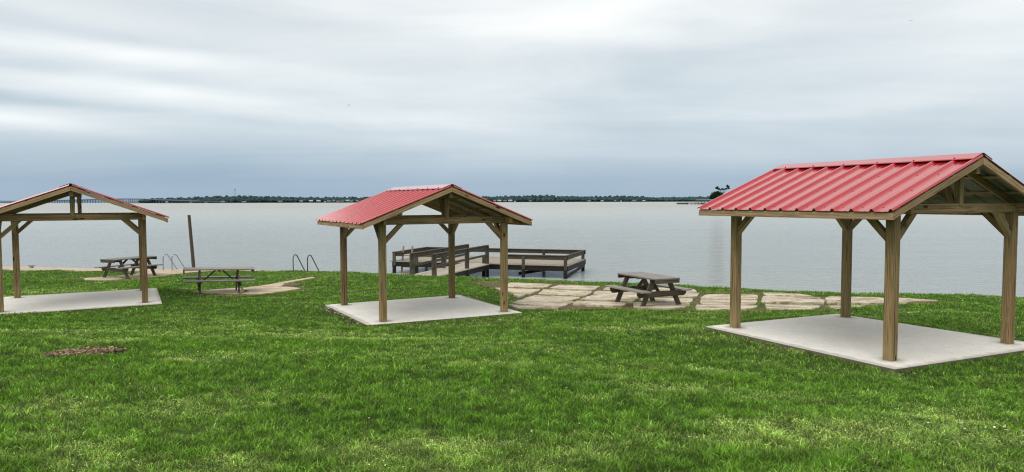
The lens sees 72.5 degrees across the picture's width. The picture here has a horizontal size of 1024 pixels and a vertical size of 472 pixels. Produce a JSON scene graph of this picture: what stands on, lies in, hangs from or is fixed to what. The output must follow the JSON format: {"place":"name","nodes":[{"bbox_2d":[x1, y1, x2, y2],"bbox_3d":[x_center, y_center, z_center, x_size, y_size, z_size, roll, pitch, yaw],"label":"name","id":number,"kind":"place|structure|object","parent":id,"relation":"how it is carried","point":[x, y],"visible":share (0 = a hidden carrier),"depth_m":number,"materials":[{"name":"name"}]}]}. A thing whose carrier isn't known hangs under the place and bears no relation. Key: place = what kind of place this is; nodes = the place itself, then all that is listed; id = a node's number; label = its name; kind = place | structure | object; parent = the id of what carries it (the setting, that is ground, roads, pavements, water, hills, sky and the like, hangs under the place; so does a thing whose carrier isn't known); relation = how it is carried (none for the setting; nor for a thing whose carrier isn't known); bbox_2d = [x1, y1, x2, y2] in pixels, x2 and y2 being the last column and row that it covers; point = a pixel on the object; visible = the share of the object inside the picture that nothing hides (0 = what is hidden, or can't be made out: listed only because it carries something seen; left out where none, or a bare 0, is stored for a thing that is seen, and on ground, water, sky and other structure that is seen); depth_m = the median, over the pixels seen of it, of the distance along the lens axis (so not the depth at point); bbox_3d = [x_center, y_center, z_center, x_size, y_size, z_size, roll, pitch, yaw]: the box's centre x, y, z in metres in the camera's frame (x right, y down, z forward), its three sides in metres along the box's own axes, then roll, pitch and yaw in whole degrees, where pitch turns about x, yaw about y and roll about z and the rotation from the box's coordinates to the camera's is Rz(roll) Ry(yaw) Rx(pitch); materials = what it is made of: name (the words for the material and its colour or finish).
{"place":"outdoors","nodes":[
{"label":"outdoors","id":0,"kind":"place"},
{"bbox_2d":[0,200,138,202],"bbox_3d":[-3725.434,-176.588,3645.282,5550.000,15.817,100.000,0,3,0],"label":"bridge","id":1,"kind":"structure","parent":0,"point":[97,201],"depth_m":3608.80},
{"bbox_2d":[72,272,201,281],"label":"soil","id":2,"kind":"structure","parent":0,"point":[125,278],"depth_m":26.92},
{"bbox_2d":[94,256,163,278],"bbox_3d":[-14.963,1.235,27.347,1.496,0.791,1.912,1,3,22],"label":"picnic table","id":3,"kind":"object","parent":2,"relation":"on","point":[122,267],"visible":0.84,"depth_m":26.93,"materials":[{"name":"brown wood"}]},
{"bbox_2d":[84,271,314,294],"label":"path","id":4,"kind":"structure","parent":0,"point":[265,289],"depth_m":22.56,"materials":[{"name":"beige concrete"}]},
{"bbox_2d":[177,277,321,295],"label":"soil","id":5,"kind":"structure","parent":0,"point":[285,285],"depth_m":22.50,"materials":[{"name":"brown soil"}]},
{"bbox_2d":[183,267,255,293],"bbox_3d":[-8.814,1.357,21.019,1.970,0.791,1.395,0,2,-26],"label":"picnic table","id":6,"kind":"object","parent":5,"relation":"on","point":[238,280],"visible":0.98,"depth_m":20.85,"materials":[{"name":"grey wood"}]},
{"bbox_2d":[138,201,708,202],"bbox_3d":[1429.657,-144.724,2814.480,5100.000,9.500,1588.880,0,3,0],"label":"shore","id":7,"kind":"structure","parent":0,"point":[523,201],"depth_m":2153.60,"materials":[{"name":"green plant"}]},
{"bbox_2d":[138,194,710,202],"bbox_3d":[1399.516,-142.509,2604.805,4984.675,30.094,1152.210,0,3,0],"label":"forest","id":8,"kind":"object","parent":7,"relation":"on","point":[526,198],"visible":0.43,"depth_m":2266.87,"materials":[{"name":"plant"}]},
{"bbox_2d":[0,202,1023,296],"bbox_3d":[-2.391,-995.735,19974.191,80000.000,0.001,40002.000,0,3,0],"label":"water","id":9,"kind":"structure","parent":0,"point":[686,244],"depth_m":62.77,"materials":[{"name":"grey liquid"}]},
{"bbox_2d":[0,198,226,202],"bbox_3d":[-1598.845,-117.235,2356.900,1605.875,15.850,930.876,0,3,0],"label":"long bridge","id":10,"kind":"structure","parent":9,"relation":"in","point":[132,199],"depth_m":2102.01,"materials":[{"name":"concrete"}]},
{"bbox_2d":[187,215,194,266],"bbox_3d":[-16.516,0.876,36.087,0.372,3.928,0.176,0,3,0],"label":"mooring pole","id":11,"kind":"object","parent":9,"relation":"in","point":[191,242],"visible":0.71,"depth_m":36.00,"materials":[{"name":"brown wood"}]},
{"bbox_2d":[389,244,585,278],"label":"fishing pier","id":12,"kind":"structure","parent":9,"relation":"in","point":[435,258],"depth_m":34.86,"materials":[{"name":"grey wood"}]},
{"bbox_2d":[401,246,412,272],"bbox_3d":[-5.593,1.450,37.126,0.610,1.826,0.382,1,3,18],"label":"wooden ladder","id":13,"kind":"object","parent":12,"relation":"attached to","point":[403,258],"visible":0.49,"depth_m":37.14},
{"bbox_2d":[676,199,712,204],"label":"boathouse pier","id":14,"kind":"structure","parent":9,"relation":"in","point":[696,199],"depth_m":649.27,"materials":[{"name":"grey wood"}]},
{"bbox_2d":[0,269,1023,471],"bbox_3d":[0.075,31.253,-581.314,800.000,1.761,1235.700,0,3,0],"label":"ground","id":15,"kind":"structure","parent":0,"point":[425,420],"depth_m":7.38,"materials":[{"name":"green plant"}]},
{"bbox_2d":[41,346,126,357],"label":"bark mulch","id":16,"kind":"object","parent":15,"relation":"on","point":[94,350],"visible":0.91,"depth_m":9.75,"materials":[{"name":"brown wood"}]},
{"bbox_2d":[0,183,168,313],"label":"picnic shelter","id":17,"kind":"object","parent":15,"relation":"on","point":[18,303],"visible":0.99,"depth_m":17.44,"materials":[{"name":"concrete"}]},
{"bbox_2d":[320,306,358,323],"bbox_3d":[-4.043,1.819,16.190,0.284,0.085,2.832,-2,3,-29],"label":"rubble","id":18,"kind":"object","parent":15,"relation":"on","point":[338,313],"visible":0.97,"depth_m":16.30,"materials":[{"name":"grey stone"}]},
{"bbox_2d":[2,266,786,291],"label":"seawall","id":19,"kind":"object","parent":15,"relation":"on","point":[79,269],"visible":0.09,"depth_m":31.00,"materials":[{"name":"concrete"}]},
{"bbox_2d":[163,254,184,269],"bbox_3d":[-14.796,1.655,30.845,0.489,1.778,0.996,2,3,33],"label":"pool ladder","id":20,"kind":"object","parent":19,"relation":"attached to","point":[172,263],"visible":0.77,"depth_m":30.55,"materials":[{"name":"silver metal"}]},
{"bbox_2d":[293,254,318,270],"bbox_3d":[-8.615,1.645,29.536,0.714,1.778,1.045,2,3,30],"label":"pool ladder","id":21,"kind":"object","parent":19,"relation":"attached to","point":[301,263],"visible":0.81,"depth_m":29.25,"materials":[{"name":"grey metal"}]},
{"bbox_2d":[316,184,532,325],"bbox_3d":[-2.243,0.386,17.083,4.130,3.219,3.829,-2,3,-29],"label":"picnic shelter","id":22,"kind":"object","parent":15,"relation":"on","point":[455,205],"visible":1,"depth_m":16.38,"materials":[{"name":"concrete"}]},
{"bbox_2d":[52,361,1023,469],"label":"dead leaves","id":23,"kind":"object","parent":15,"relation":"on","point":[774,394],"visible":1,"depth_m":5.47,"materials":[{"name":"brown plant"}]},
{"bbox_2d":[697,153,1023,372],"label":"picnic shelter","id":24,"kind":"object","parent":15,"relation":"on","point":[873,192],"visible":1,"depth_m":11.13,"materials":[{"name":"concrete"}]},
{"bbox_2d":[0,0,1023,200],"label":"sky","id":25,"kind":"structure","parent":0,"point":[117,99],"materials":[{"name":"grey"}]},
{"bbox_2d":[471,281,954,311],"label":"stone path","id":26,"kind":"structure","parent":0,"point":[570,306],"depth_m":19.33,"materials":[{"name":"beige stone"}]},
{"bbox_2d":[495,283,938,310],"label":"paving","id":27,"kind":"structure","parent":0,"point":[607,298],"depth_m":18.61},
{"bbox_2d":[605,272,691,305],"bbox_3d":[3.544,1.416,18.247,1.561,0.790,1.678,-2,3,-26],"label":"picnic table","id":28,"kind":"object","parent":27,"relation":"on","point":[645,292],"visible":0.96,"depth_m":17.92,"materials":[{"name":"grey wood"}]},
{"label":"spit","id":29,"kind":"structure","parent":0,"visible":0},
{"bbox_2d":[709,191,721,198],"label":"round tree","id":30,"kind":"object","parent":29,"relation":"on","point":[715,194],"visible":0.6,"depth_m":688.09,"materials":[{"name":"green plant"}]},
{"bbox_2d":[715,185,729,194],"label":"open pine","id":31,"kind":"object","parent":29,"relation":"on","point":[725,189],"visible":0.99,"depth_m":698.40,"materials":[{"name":"green plant"}]}
]}

